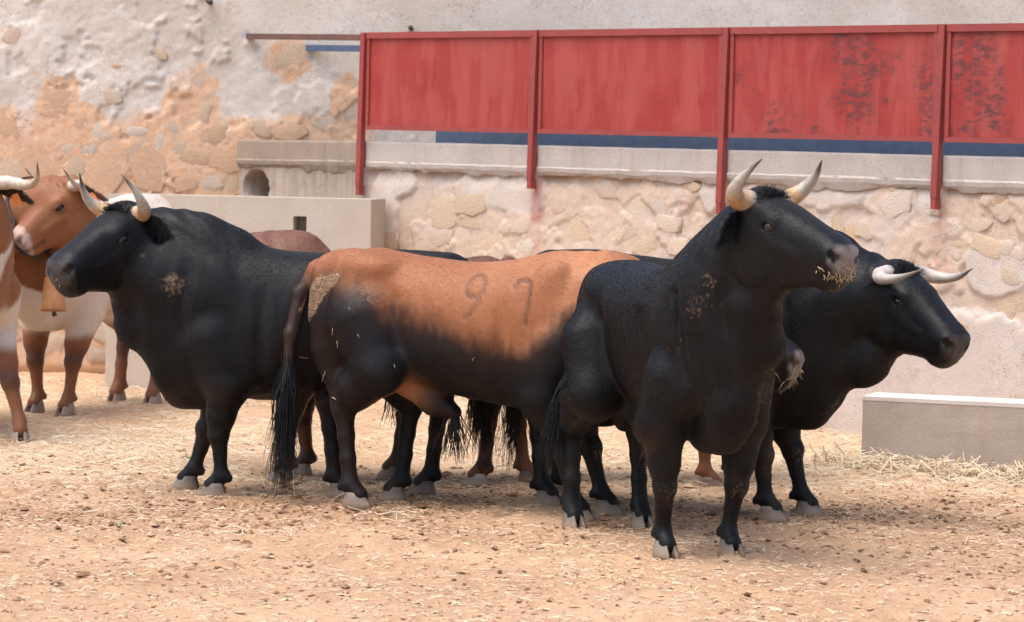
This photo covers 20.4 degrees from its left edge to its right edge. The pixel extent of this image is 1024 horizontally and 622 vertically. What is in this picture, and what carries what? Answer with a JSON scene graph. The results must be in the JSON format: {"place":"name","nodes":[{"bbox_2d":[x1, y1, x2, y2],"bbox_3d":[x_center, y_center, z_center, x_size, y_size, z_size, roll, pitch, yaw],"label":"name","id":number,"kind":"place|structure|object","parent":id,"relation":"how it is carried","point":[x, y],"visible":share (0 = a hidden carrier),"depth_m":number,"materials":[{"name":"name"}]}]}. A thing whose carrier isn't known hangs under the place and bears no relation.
{"place":"outdoors","nodes":[
{"label":"outdoors","id":0,"kind":"place"},
{"bbox_2d":[0,371,1023,621],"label":"ground","id":1,"kind":"structure","parent":0,"point":[442,539],"depth_m":12.35,"materials":[{"name":"beige sand"}]},
{"bbox_2d":[0,162,39,441],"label":"white and brown ox","id":2,"kind":"object","parent":1,"relation":"on","point":[13,188],"visible":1,"depth_m":16.70,"materials":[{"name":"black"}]},
{"bbox_2d":[4,168,173,416],"bbox_3d":[-2.796,-0.137,18.867,0.874,1.613,2.402,2,3,13],"label":"brown and white ox","id":3,"kind":"object","parent":1,"relation":"on","point":[57,216],"visible":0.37,"depth_m":18.30,"materials":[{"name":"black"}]},
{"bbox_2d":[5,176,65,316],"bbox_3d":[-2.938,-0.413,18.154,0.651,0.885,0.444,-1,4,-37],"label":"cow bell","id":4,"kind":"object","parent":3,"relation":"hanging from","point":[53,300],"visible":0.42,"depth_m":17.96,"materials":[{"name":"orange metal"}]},
{"bbox_2d":[105,193,385,388],"bbox_3d":[-1.950,-0.080,20.779,1.984,1.517,0.420,2,3,12],"label":"cement partition","id":5,"kind":"object","parent":1,"relation":"on","point":[332,224],"visible":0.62,"depth_m":20.50,"materials":[{"name":"beige concrete"}]},
{"bbox_2d":[46,173,502,500],"bbox_3d":[-1.169,0.133,14.194,2.261,1.601,0.724,1,3,-6],"label":"black bull","id":6,"kind":"object","parent":1,"relation":"on","point":[200,303],"visible":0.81,"depth_m":13.99,"materials":[{"name":"black"}]},
{"bbox_2d":[250,230,547,487],"bbox_3d":[-0.917,0.237,15.020,2.323,1.321,0.800,2,3,14],"label":"dark brown bull","id":7,"kind":"object","parent":1,"relation":"on","point":[305,241],"visible":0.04,"depth_m":14.85,"materials":[{"name":"black"}]},
{"bbox_2d":[0,0,1023,372],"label":"building wall","id":8,"kind":"structure","parent":1,"relation":"on","point":[154,96],"depth_m":22.08,"materials":[{"name":"paint"}]},
{"bbox_2d":[205,0,212,4],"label":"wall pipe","id":9,"kind":"object","parent":8,"relation":"attached to","point":[209,2],"depth_m":21.89,"materials":[{"name":"metal"}]},
{"bbox_2d":[246,33,359,40],"bbox_3d":[-1.572,-2.068,21.460,0.044,0.089,1.523,-1,4,-38],"label":"brown rail","id":10,"kind":"object","parent":8,"relation":"attached to","point":[352,37],"visible":1,"depth_m":21.41,"materials":[{"name":"metal"}]},
{"bbox_2d":[306,45,359,51],"bbox_3d":[-1.079,-2.009,21.782,1.160,0.062,0.040,3,3,28],"label":"blue rail","id":11,"kind":"object","parent":8,"relation":"attached to","point":[346,48],"visible":0.36,"depth_m":21.92,"materials":[{"name":"metal"}]},
{"bbox_2d":[0,375,1023,548],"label":"straw litter","id":12,"kind":"object","parent":1,"relation":"on","point":[607,447],"visible":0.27,"depth_m":15.93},
{"bbox_2d":[0,479,1023,621],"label":"chaff","id":13,"kind":"object","parent":1,"relation":"on","point":[511,544],"visible":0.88,"depth_m":11.98,"materials":[{"name":"plant"}]},
{"bbox_2d":[0,436,1023,621],"bbox_3d":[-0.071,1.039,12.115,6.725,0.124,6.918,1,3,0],"label":"dirt crumbs","id":14,"kind":"object","parent":1,"relation":"on","point":[151,533],"visible":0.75,"depth_m":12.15,"materials":[{"name":"brown soil"}]},
{"bbox_2d":[264,247,804,521],"bbox_3d":[0.120,0.334,13.560,2.699,1.315,0.789,2,3,24],"label":"brown and black bull","id":15,"kind":"object","parent":1,"relation":"on","point":[429,336],"visible":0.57,"depth_m":13.60,"materials":[{"name":"black"}]},
{"bbox_2d":[463,399,723,486],"bbox_3d":[0.632,0.300,15.081,1.787,1.249,0.613,2,3,8],"label":"brown cattle","id":16,"kind":"object","parent":1,"relation":"on","point":[706,472],"visible":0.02,"depth_m":15.01,"materials":[{"name":"black"}]},
{"bbox_2d":[236,140,1023,435],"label":"corral wall","id":17,"kind":"structure","parent":1,"relation":"on","point":[465,200],"depth_m":18.78,"materials":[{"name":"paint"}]},
{"bbox_2d":[355,23,1023,213],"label":"red metal fence","id":18,"kind":"object","parent":17,"relation":"on","point":[936,84],"visible":0.99,"depth_m":18.51,"materials":[{"name":"paint"}]},
{"bbox_2d":[436,131,1023,156],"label":"blue metal fence","id":19,"kind":"object","parent":17,"relation":"on","point":[884,147],"depth_m":19.37,"materials":[{"name":"metal"}]},
{"bbox_2d":[531,158,858,560],"bbox_3d":[0.771,0.200,12.364,0.653,1.727,2.140,0,3,-22],"label":"black bull","id":20,"kind":"object","parent":1,"relation":"on","point":[663,365],"visible":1,"depth_m":12.00,"materials":[{"name":"black"}]},
{"bbox_2d":[487,230,972,522],"bbox_3d":[1.045,0.292,13.812,2.483,1.411,0.670,2,3,24],"label":"black bull","id":21,"kind":"object","parent":1,"relation":"on","point":[873,320],"visible":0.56,"depth_m":13.40,"materials":[{"name":"black"}]},
{"bbox_2d":[803,441,1023,483],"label":"straw drift","id":22,"kind":"object","parent":1,"relation":"on","point":[933,467],"visible":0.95,"depth_m":15.40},
{"bbox_2d":[861,392,1023,479],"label":"cement block","id":23,"kind":"structure","parent":1,"relation":"on","point":[987,429],"depth_m":15.48,"materials":[{"name":"beige concrete"}]}
]}

